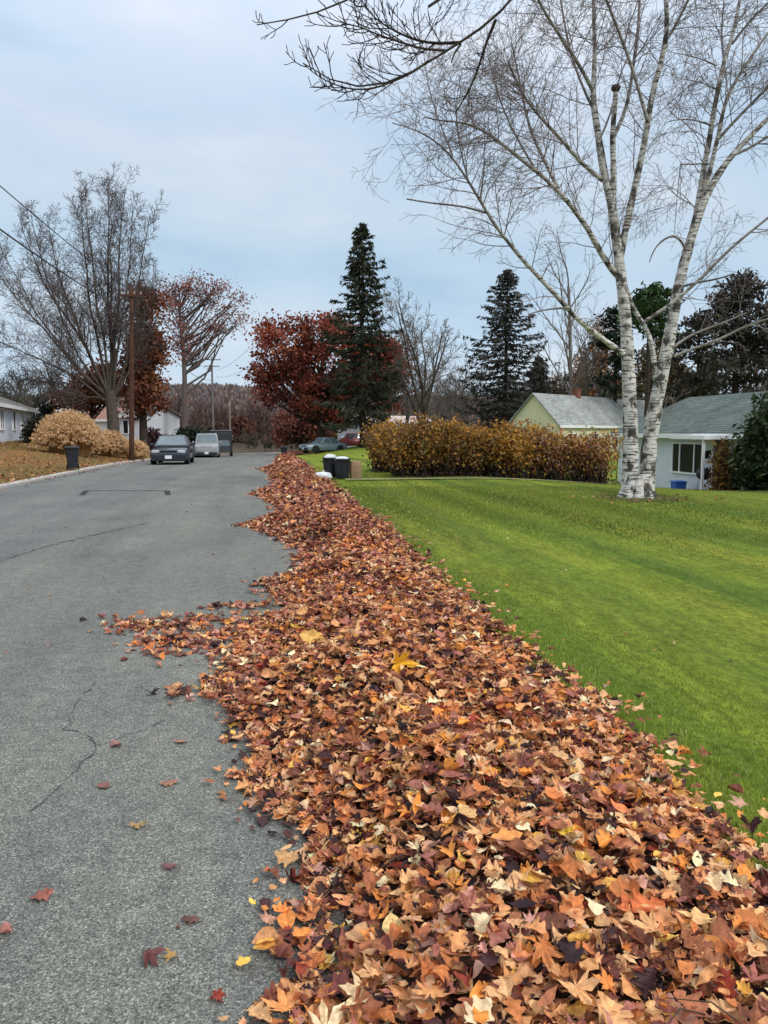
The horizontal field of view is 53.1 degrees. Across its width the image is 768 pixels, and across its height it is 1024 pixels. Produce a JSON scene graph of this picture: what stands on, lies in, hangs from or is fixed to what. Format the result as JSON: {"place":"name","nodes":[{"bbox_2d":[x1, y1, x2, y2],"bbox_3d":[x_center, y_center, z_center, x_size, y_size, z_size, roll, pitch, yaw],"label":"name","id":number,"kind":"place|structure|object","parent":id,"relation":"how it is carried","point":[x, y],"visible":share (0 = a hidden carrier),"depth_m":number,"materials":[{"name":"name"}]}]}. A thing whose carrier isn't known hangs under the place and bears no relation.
{"place":"outdoors","nodes":[
{"label":"outdoors","id":0,"kind":"place"},
{"bbox_2d":[0,440,229,483],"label":"verge","id":1,"kind":"structure","parent":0,"point":[26,452],"depth_m":32.66,"materials":[{"name":"plant"}]},
{"bbox_2d":[19,410,45,443],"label":"shrub","id":2,"kind":"object","parent":1,"relation":"on","point":[28,428],"visible":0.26,"depth_m":46.66,"materials":[{"name":"green plant"}]},
{"bbox_2d":[32,396,61,418],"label":"shrub","id":3,"kind":"object","parent":1,"relation":"on","point":[45,408],"visible":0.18,"depth_m":58.10,"materials":[{"name":"green plant"}]},
{"bbox_2d":[29,408,110,456],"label":"plume grass","id":4,"kind":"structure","parent":1,"relation":"on","point":[59,431],"depth_m":38.98,"materials":[{"name":"plant"}]},
{"bbox_2d":[64,446,79,468],"bbox_3d":[-12.173,-2.119,30.012,0.558,0.908,0.692,-2,6,-20],"label":"wheeled bin","id":5,"kind":"object","parent":1,"relation":"on","point":[72,454],"visible":1,"depth_m":29.77,"materials":[{"name":"black plastic"}]},
{"bbox_2d":[0,162,169,431],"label":"bare tree","id":6,"kind":"object","parent":1,"relation":"on","point":[108,390],"visible":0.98,"depth_m":51.62,"materials":[{"name":"grey plant"}]},
{"bbox_2d":[46,354,126,419],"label":"oak tree","id":7,"kind":"object","parent":1,"relation":"on","point":[92,408],"visible":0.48,"depth_m":58.08,"materials":[{"name":"brown plant"}]},
{"bbox_2d":[84,408,125,431],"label":"house","id":8,"kind":"structure","parent":1,"relation":"on","point":[101,419],"depth_m":73.79,"materials":[{"name":"white paint"}]},
{"bbox_2d":[89,429,128,457],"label":"plume grass","id":9,"kind":"object","parent":1,"relation":"on","point":[118,445],"depth_m":42.99,"materials":[{"name":"plant"}]},
{"bbox_2d":[120,286,141,461],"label":"utility pole","id":10,"kind":"object","parent":1,"relation":"on","point":[132,295],"visible":0.97,"depth_m":41.82,"materials":[{"name":"wood"}]},
{"bbox_2d":[0,186,128,289],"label":"power cable","id":11,"kind":"object","parent":10,"relation":"attached to","point":[58,235],"visible":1,"depth_m":28.37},
{"bbox_2d":[0,229,132,313],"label":"power cable","id":12,"kind":"object","parent":10,"relation":"attached to","point":[58,269],"visible":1,"depth_m":27.79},
{"bbox_2d":[122,438,149,459],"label":"plume grass","id":13,"kind":"object","parent":1,"relation":"on","point":[141,448],"depth_m":44.90,"materials":[{"name":"plant"}]},
{"bbox_2d":[109,278,182,453],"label":"oak tree","id":14,"kind":"object","parent":1,"relation":"on","point":[148,388],"visible":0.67,"depth_m":54.77,"materials":[{"name":"brown plant"}]},
{"bbox_2d":[118,407,180,440],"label":"house","id":15,"kind":"structure","parent":1,"relation":"on","point":[169,424],"depth_m":68.72,"materials":[{"name":"white paint"}]},
{"bbox_2d":[122,420,128,433],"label":"window","id":16,"kind":"structure","parent":15,"relation":"in","point":[125,423],"depth_m":66.68,"materials":[{"name":"clear glass"}]},
{"bbox_2d":[147,426,166,451],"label":"shrub","id":17,"kind":"object","parent":1,"relation":"on","point":[153,435],"visible":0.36,"depth_m":59.28,"materials":[{"name":"brown plant"}]},
{"bbox_2d":[172,426,220,456],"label":"shrub","id":18,"kind":"object","parent":1,"relation":"on","point":[190,434],"visible":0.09,"depth_m":63.38,"materials":[{"name":"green plant"}]},
{"bbox_2d":[153,266,258,428],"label":"maple tree","id":19,"kind":"object","parent":1,"relation":"on","point":[188,356],"visible":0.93,"depth_m":66.99,"materials":[{"name":"brown plant"}]},
{"bbox_2d":[0,453,351,1023],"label":"road","id":20,"kind":"structure","parent":0,"point":[97,923],"depth_m":3.70,"materials":[{"name":"asphalt"}]},
{"bbox_2d":[0,921,13,932],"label":"fallen leaf","id":21,"kind":"object","parent":20,"relation":"on","point":[5,927],"visible":1,"depth_m":2.48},
{"bbox_2d":[26,887,53,900],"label":"fallen leaf","id":22,"kind":"object","parent":20,"relation":"on","point":[45,893],"visible":1,"depth_m":2.65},
{"bbox_2d":[29,683,95,810],"bbox_3d":[-1.621,1.176,4.092,0.205,0.001,1.707,-2,6,-15],"label":"road crack","id":23,"kind":"object","parent":20,"relation":"on","point":[91,739],"visible":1,"depth_m":3.82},
{"bbox_2d":[0,523,143,561],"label":"road crack","id":24,"kind":"object","parent":20,"relation":"on","point":[69,540],"visible":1,"depth_m":11.31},
{"bbox_2d":[97,780,109,787],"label":"fallen leaf","id":25,"kind":"object","parent":20,"relation":"on","point":[104,785],"visible":1,"depth_m":3.48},
{"bbox_2d":[79,490,170,494],"bbox_3d":[-6.763,-0.508,20.167,2.748,0.001,1.563,0,6,0],"label":"road trench","id":26,"kind":"object","parent":20,"relation":"on","point":[166,492],"visible":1,"depth_m":20.91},
{"bbox_2d":[128,820,146,827],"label":"fallen leaf","id":27,"kind":"object","parent":20,"relation":"on","point":[137,825],"visible":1,"depth_m":3.12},
{"bbox_2d":[0,452,280,488],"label":"kerb","id":28,"kind":"structure","parent":20,"relation":"on","point":[19,482],"depth_m":28.29,"materials":[{"name":"concrete"}]},
{"bbox_2d":[142,947,166,969],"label":"fallen leaf","id":29,"kind":"object","parent":20,"relation":"on","point":[149,953],"visible":1,"depth_m":2.32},
{"bbox_2d":[159,779,177,785],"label":"fallen leaf","id":30,"kind":"object","parent":20,"relation":"on","point":[168,782],"visible":1,"depth_m":3.50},
{"bbox_2d":[161,862,176,868],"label":"fallen leaf","id":31,"kind":"object","parent":20,"relation":"on","point":[168,866],"visible":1,"depth_m":2.83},
{"bbox_2d":[163,947,176,961],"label":"fallen leaf","id":32,"kind":"object","parent":20,"relation":"on","point":[170,954],"visible":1,"depth_m":2.34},
{"bbox_2d":[150,435,193,464],"bbox_3d":[-10.873,-3.206,39.603,2.180,1.520,4.541,-1,6,-9],"label":"sedan car","id":33,"kind":"object","parent":20,"relation":"on","point":[173,448],"visible":0.96,"depth_m":38.54,"materials":[{"name":"blue paint"}]},
{"bbox_2d":[181,915,199,923],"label":"fallen leaf","id":34,"kind":"object","parent":20,"relation":"on","point":[190,919],"visible":1,"depth_m":2.51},
{"bbox_2d":[192,432,221,457],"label":"van","id":35,"kind":"object","parent":20,"relation":"on","point":[206,443],"visible":0.96,"depth_m":61.07,"materials":[{"name":"silver metal"}]},
{"bbox_2d":[210,430,232,455],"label":"box truck","id":36,"kind":"object","parent":20,"relation":"on","point":[225,438],"visible":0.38,"depth_m":69.29,"materials":[{"name":"grey paint"}]},
{"bbox_2d":[229,401,232,439],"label":"utility pole","id":37,"kind":"object","parent":20,"relation":"on","point":[230,417],"visible":0.52,"depth_m":83.76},
{"bbox_2d":[79,451,767,1023],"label":"leaf pile","id":38,"kind":"object","parent":20,"relation":"on","point":[533,925],"visible":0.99,"depth_m":2.88,"materials":[{"name":"plant"}]},
{"bbox_2d":[260,986,294,1012],"bbox_3d":[-0.285,1.319,2.063,0.096,0.030,0.107,-1,6,-8],"label":"fallen leaf","id":39,"kind":"object","parent":38,"relation":"on","point":[285,1004],"visible":1,"depth_m":2.07,"materials":[{"name":"plant"}]},
{"bbox_2d":[299,629,326,644],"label":"fallen leaf","id":40,"kind":"object","parent":38,"relation":"on","point":[309,636],"visible":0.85,"depth_m":5.33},
{"bbox_2d":[316,470,331,478],"bbox_3d":[-1.976,-1.193,24.659,0.637,0.294,0.506,-4,7,-30],"label":"rubbish bag","id":41,"kind":"object","parent":38,"relation":"on","point":[325,474],"visible":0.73,"depth_m":24.53,"materials":[{"name":"white plastic"}]},
{"bbox_2d":[338,970,380,1005],"bbox_3d":[-0.066,1.274,2.039,0.109,0.036,0.123,-1,6,-8],"label":"fallen leaf","id":42,"kind":"object","parent":38,"relation":"on","point":[348,988],"visible":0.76,"depth_m":2.06,"materials":[{"name":"plant"}]},
{"bbox_2d":[382,913,403,939],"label":"fallen leaf","id":43,"kind":"object","parent":38,"relation":"on","point":[386,923],"visible":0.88,"depth_m":2.32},
{"bbox_2d":[391,650,419,675],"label":"fallen leaf","id":44,"kind":"object","parent":38,"relation":"on","point":[399,661],"visible":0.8,"depth_m":4.35,"materials":[{"name":"plant"}]},
{"bbox_2d":[438,731,461,742],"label":"fallen leaf","id":45,"kind":"object","parent":38,"relation":"on","point":[443,734],"visible":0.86,"depth_m":3.24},
{"bbox_2d":[458,803,476,817],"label":"fallen leaf","id":46,"kind":"object","parent":38,"relation":"on","point":[466,810],"visible":1,"depth_m":2.71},
{"bbox_2d":[487,828,522,839],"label":"fallen leaf","id":47,"kind":"object","parent":38,"relation":"on","point":[503,834],"visible":1,"depth_m":2.53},
{"bbox_2d":[552,826,577,834],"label":"fallen leaf","id":48,"kind":"object","parent":38,"relation":"on","point":[567,830],"visible":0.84,"depth_m":2.57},
{"bbox_2d":[617,887,670,912],"bbox_3d":[0.746,1.122,2.199,0.157,0.027,0.112,1,6,13],"label":"fallen leaf","id":49,"kind":"object","parent":38,"relation":"on","point":[638,899],"visible":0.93,"depth_m":2.22,"materials":[{"name":"plant"}]},
{"bbox_2d":[676,910,712,932],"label":"fallen leaf","id":50,"kind":"object","parent":38,"relation":"on","point":[690,915],"visible":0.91,"depth_m":2.12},
{"bbox_2d":[80,400,484,468],"bbox_3d":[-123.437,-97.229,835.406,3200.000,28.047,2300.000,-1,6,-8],"label":"ground","id":51,"kind":"structure","parent":0,"point":[237,447],"depth_m":109.31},
{"bbox_2d":[0,397,40,441],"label":"white house","id":52,"kind":"structure","parent":51,"relation":"on","point":[14,415],"depth_m":47.74,"materials":[{"name":"paint"}]},
{"bbox_2d":[0,408,4,429],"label":"window","id":53,"kind":"structure","parent":52,"relation":"in","point":[2,419],"depth_m":43.98,"materials":[{"name":"white glass"}]},
{"bbox_2d":[12,410,16,429],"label":"window","id":54,"kind":"structure","parent":52,"relation":"in","point":[14,425],"depth_m":48.27,"materials":[{"name":"white glass"}]},
{"bbox_2d":[20,412,24,429],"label":"window","id":55,"kind":"structure","parent":52,"relation":"in","point":[21,413],"depth_m":51.48,"materials":[{"name":"clear glass"}]},
{"bbox_2d":[0,350,89,407],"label":"woods","id":56,"kind":"object","parent":51,"relation":"on","point":[5,393],"visible":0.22,"depth_m":92.37,"materials":[{"name":"brown plant"}]},
{"bbox_2d":[203,357,220,429],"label":"utility pole","id":57,"kind":"object","parent":51,"relation":"on","point":[212,390],"visible":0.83,"depth_m":106.40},
{"bbox_2d":[207,418,239,440],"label":"shrub","id":58,"kind":"object","parent":51,"relation":"on","point":[221,425],"visible":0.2,"depth_m":108.58,"materials":[{"name":"brown plant"}]},
{"bbox_2d":[167,389,297,449],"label":"woods","id":59,"kind":"object","parent":51,"relation":"on","point":[258,417],"visible":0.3,"depth_m":122.69,"materials":[{"name":"brown plant"}]},
{"bbox_2d":[227,413,256,442],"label":"shrub","id":60,"kind":"object","parent":51,"relation":"on","point":[236,421],"visible":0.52,"depth_m":115.96,"materials":[{"name":"brown plant"}]},
{"bbox_2d":[180,422,312,451],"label":"brush","id":61,"kind":"object","parent":51,"relation":"on","point":[254,438],"visible":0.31,"depth_m":106.99,"materials":[{"name":"brown plant"}]},
{"bbox_2d":[264,408,337,450],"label":"oak tree","id":62,"kind":"object","parent":51,"relation":"on","point":[290,432],"visible":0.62,"depth_m":93.97,"materials":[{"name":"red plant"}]},
{"bbox_2d":[7,382,669,436],"bbox_3d":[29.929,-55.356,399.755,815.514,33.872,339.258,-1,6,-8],"label":"hill woods","id":63,"kind":"object","parent":51,"relation":"on","point":[231,393],"visible":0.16,"depth_m":342.74,"materials":[{"name":"brown plant"}]},
{"bbox_2d":[0,441,766,927],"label":"leaf litter","id":64,"kind":"object","parent":51,"relation":"on","point":[186,511],"visible":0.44,"depth_m":26.94,"materials":[{"name":"plant"}]},
{"bbox_2d":[358,359,565,426],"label":"woods","id":65,"kind":"object","parent":51,"relation":"on","point":[444,412],"visible":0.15,"depth_m":118.21,"materials":[{"name":"brown plant"}]},
{"bbox_2d":[547,353,766,406],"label":"woods","id":66,"kind":"object","parent":51,"relation":"on","point":[561,388],"visible":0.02,"depth_m":96.36,"materials":[{"name":"brown plant"}]},
{"bbox_2d":[607,391,767,489],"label":"white house","id":67,"kind":"structure","parent":51,"relation":"on","point":[684,447],"depth_m":34.81,"materials":[{"name":"paint"}]},
{"bbox_2d":[671,442,701,474],"bbox_3d":[13.440,-2.391,34.100,0.102,1.390,2.540,-1,6,-8],"label":"window","id":68,"kind":"structure","parent":67,"relation":"in","point":[686,456],"depth_m":34.16,"materials":[{"name":"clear glass"}]},
{"bbox_2d":[714,440,728,486],"bbox_3d":[13.893,-1.889,31.476,0.120,2.100,1.000,-1,6,-8],"label":"door","id":69,"kind":"structure","parent":67,"relation":"in","point":[718,443],"depth_m":31.59,"materials":[{"name":"brown wood"}]},
{"bbox_2d":[0,0,767,395],"label":"sky","id":70,"kind":"structure","parent":0,"point":[257,181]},
{"bbox_2d":[297,446,767,872],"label":"lawn","id":71,"kind":"structure","parent":0,"point":[519,563],"depth_m":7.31,"materials":[{"name":"plant"}]},
{"bbox_2d":[299,437,347,453],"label":"parked car","id":72,"kind":"object","parent":71,"relation":"on","point":[317,445],"visible":0.88,"depth_m":70.00,"materials":[{"name":"teal paint"}]},
{"bbox_2d":[236,307,414,452],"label":"oak tree","id":73,"kind":"object","parent":71,"relation":"on","point":[308,385],"visible":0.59,"depth_m":77.55,"materials":[{"name":"red plant"}]},
{"bbox_2d":[320,457,335,477],"bbox_3d":[-1.778,-1.479,25.446,0.525,0.660,0.586,5,8,41],"label":"rubbish can","id":74,"kind":"object","parent":71,"relation":"on","point":[328,465],"visible":0.53,"depth_m":25.24,"materials":[{"name":"black plastic"}]},
{"bbox_2d":[332,458,352,478],"bbox_3d":[-1.357,-1.423,25.006,0.546,0.640,0.594,5,8,40],"label":"rubbish can","id":75,"kind":"object","parent":71,"relation":"on","point":[342,467],"visible":0.98,"depth_m":24.82,"materials":[{"name":"black plastic"}]},
{"bbox_2d":[337,433,368,445],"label":"parked car","id":76,"kind":"object","parent":71,"relation":"on","point":[350,439],"visible":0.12,"depth_m":75.24,"materials":[{"name":"red paint"}]},
{"bbox_2d":[349,461,361,477],"bbox_3d":[-0.937,-1.406,25.324,0.380,0.560,0.320,-2,6,-16],"label":"paper sack","id":77,"kind":"object","parent":71,"relation":"on","point":[355,470],"visible":0.92,"depth_m":25.20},
{"bbox_2d":[311,222,405,447],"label":"spruce tree","id":78,"kind":"object","parent":71,"relation":"on","point":[360,267],"visible":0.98,"depth_m":68.57,"materials":[{"name":"green plant"}]},
{"bbox_2d":[252,0,511,129],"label":"maple tree","id":79,"kind":"object","parent":71,"relation":"on","point":[413,45],"visible":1,"depth_m":7.68,"materials":[{"name":"brown plant"}]},
{"bbox_2d":[359,412,411,472],"bbox_3d":[0.377,-2.413,29.610,2.724,2.825,2.800,-1,6,-8],"label":"shrub","id":80,"kind":"object","parent":71,"relation":"on","point":[378,464],"visible":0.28,"depth_m":29.04,"materials":[{"name":"brown plant"}]},
{"bbox_2d":[338,415,441,447],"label":"house","id":81,"kind":"structure","parent":71,"relation":"on","point":[398,418],"depth_m":88.32,"materials":[{"name":"white paint"}]},
{"bbox_2d":[369,277,466,419],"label":"bare tree","id":82,"kind":"object","parent":71,"relation":"on","point":[423,405],"visible":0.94,"depth_m":71.18,"materials":[{"name":"grey plant"}]},
{"bbox_2d":[386,336,449,425],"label":"bare tree","id":83,"kind":"object","parent":71,"relation":"on","point":[408,414],"visible":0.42,"depth_m":77.71,"materials":[{"name":"plant"}]},
{"bbox_2d":[364,412,543,477],"bbox_3d":[2.307,-2.065,26.717,6.073,2.806,3.345,-1,6,-8],"label":"hedge","id":84,"kind":"object","parent":71,"relation":"on","point":[425,447],"visible":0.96,"depth_m":26.11,"materials":[{"name":"brown plant"}]},
{"bbox_2d":[427,344,494,422],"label":"bare tree","id":85,"kind":"object","parent":71,"relation":"on","point":[453,393],"visible":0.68,"depth_m":86.73,"materials":[{"name":"plant"}]},
{"bbox_2d":[440,268,560,431],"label":"spruce tree","id":86,"kind":"object","parent":71,"relation":"on","point":[502,391],"visible":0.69,"depth_m":76.74,"materials":[{"name":"green plant"}]},
{"bbox_2d":[520,355,552,405],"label":"spruce tree","id":87,"kind":"object","parent":71,"relation":"on","point":[542,376],"visible":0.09,"depth_m":81.80,"materials":[{"name":"green plant"}]},
{"bbox_2d":[317,0,767,497],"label":"birch tree","id":88,"kind":"object","parent":71,"relation":"on","point":[636,484],"visible":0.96,"depth_m":18.14,"materials":[{"name":"white plant"}]},
{"bbox_2d":[515,211,609,394],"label":"bare tree","id":89,"kind":"object","parent":71,"relation":"on","point":[569,345],"visible":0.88,"depth_m":68.01,"materials":[{"name":"plant"}]},
{"bbox_2d":[547,369,578,394],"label":"oak tree","id":90,"kind":"object","parent":71,"relation":"on","point":[553,391],"visible":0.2,"depth_m":96.73,"materials":[{"name":"brown plant"}]},
{"bbox_2d":[511,418,623,484],"bbox_3d":[6.568,-1.914,27.501,4.515,2.903,3.180,-1,6,-8],"label":"hedge","id":91,"kind":"object","parent":71,"relation":"on","point":[582,458],"visible":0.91,"depth_m":27.06,"materials":[{"name":"brown plant"}]},
{"bbox_2d":[508,388,644,450],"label":"yellow house","id":92,"kind":"structure","parent":71,"relation":"on","point":[572,411],"depth_m":63.62,"materials":[{"name":"beige"}]},
{"bbox_2d":[562,307,613,396],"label":"bare tree","id":93,"kind":"object","parent":71,"relation":"on","point":[586,383],"visible":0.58,"depth_m":72.09,"materials":[{"name":"plant"}]},
{"bbox_2d":[568,314,637,397],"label":"oak tree","id":94,"kind":"object","parent":71,"relation":"on","point":[591,391],"visible":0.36,"depth_m":95.07,"materials":[{"name":"brown plant"}]},
{"bbox_2d":[587,304,644,402],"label":"pine tree","id":95,"kind":"object","parent":71,"relation":"on","point":[615,360],"visible":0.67,"depth_m":70.28,"materials":[{"name":"green plant"}]},
{"bbox_2d":[598,496,678,501],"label":"bare soil","id":96,"kind":"structure","parent":71,"relation":"on","point":[633,499],"depth_m":17.23,"materials":[{"name":"brown soil"}]},
{"bbox_2d":[588,492,705,501],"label":"tall grass","id":97,"kind":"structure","parent":71,"relation":"on","point":[655,499],"depth_m":17.34,"materials":[{"name":"plant"}]},
{"bbox_2d":[615,280,688,416],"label":"pine tree","id":98,"kind":"object","parent":71,"relation":"on","point":[650,301],"visible":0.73,"depth_m":63.98,"materials":[{"name":"green plant"}]},
{"bbox_2d":[635,337,694,408],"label":"oak tree","id":99,"kind":"object","parent":71,"relation":"on","point":[642,373],"visible":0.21,"depth_m":77.07,"materials":[{"name":"green plant"}]},
{"bbox_2d":[665,308,730,404],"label":"pine tree","id":100,"kind":"object","parent":71,"relation":"on","point":[696,389],"visible":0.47,"depth_m":69.31,"materials":[{"name":"green plant"}]},
{"bbox_2d":[696,467,709,489],"bbox_3d":[12.994,-1.343,31.248,0.580,0.942,0.571,-1,6,-8],"label":"kettle grill","id":101,"kind":"object","parent":71,"relation":"on","point":[706,472],"visible":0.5,"depth_m":31.05,"materials":[{"name":"black metal"}]},
{"bbox_2d":[687,267,767,395],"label":"pine tree","id":102,"kind":"object","parent":71,"relation":"on","point":[731,364],"visible":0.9,"depth_m":62.71,"materials":[{"name":"green plant"}]},
{"bbox_2d":[694,489,767,491],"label":"mulch bed","id":103,"kind":"object","parent":71,"relation":"on","point":[736,490],"visible":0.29,"depth_m":28.15,"materials":[{"name":"brown plant"}]},
{"bbox_2d":[670,480,687,488],"bbox_3d":[12.750,-1.159,33.264,0.540,0.385,0.740,0,6,2],"label":"storage tub","id":104,"kind":"object","parent":103,"relation":"on","point":[678,484],"visible":0.89,"depth_m":32.95,"materials":[{"name":"blue plastic"}]},
{"bbox_2d":[704,438,739,489],"bbox_3d":[13.115,-1.766,29.590,1.401,2.233,1.363,-1,6,-8],"label":"shrub","id":105,"kind":"object","parent":103,"relation":"on","point":[718,476],"visible":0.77,"depth_m":29.42,"materials":[{"name":"brown plant"}]},
{"bbox_2d":[725,457,755,489],"bbox_3d":[13.814,-1.517,29.484,1.766,1.731,1.842,-1,6,-8],"label":"shrub","id":106,"kind":"object","parent":71,"relation":"on","point":[733,482],"visible":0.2,"depth_m":29.14,"materials":[{"name":"green plant"}]},
{"bbox_2d":[725,380,767,490],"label":"shrub","id":107,"kind":"object","parent":71,"relation":"on","point":[752,455],"visible":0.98,"depth_m":28.22,"materials":[{"name":"green plant"}]},
{"bbox_2d":[738,300,767,390],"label":"pine tree","id":108,"kind":"object","parent":71,"relation":"on","point":[762,358],"visible":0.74,"depth_m":62.18,"materials":[{"name":"green plant"}]},
{"bbox_2d":[361,478,734,490],"bbox_3d":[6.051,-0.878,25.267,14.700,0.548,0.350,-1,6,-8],"label":"driveway","id":109,"kind":"structure","parent":0,"point":[436,478],"depth_m":24.43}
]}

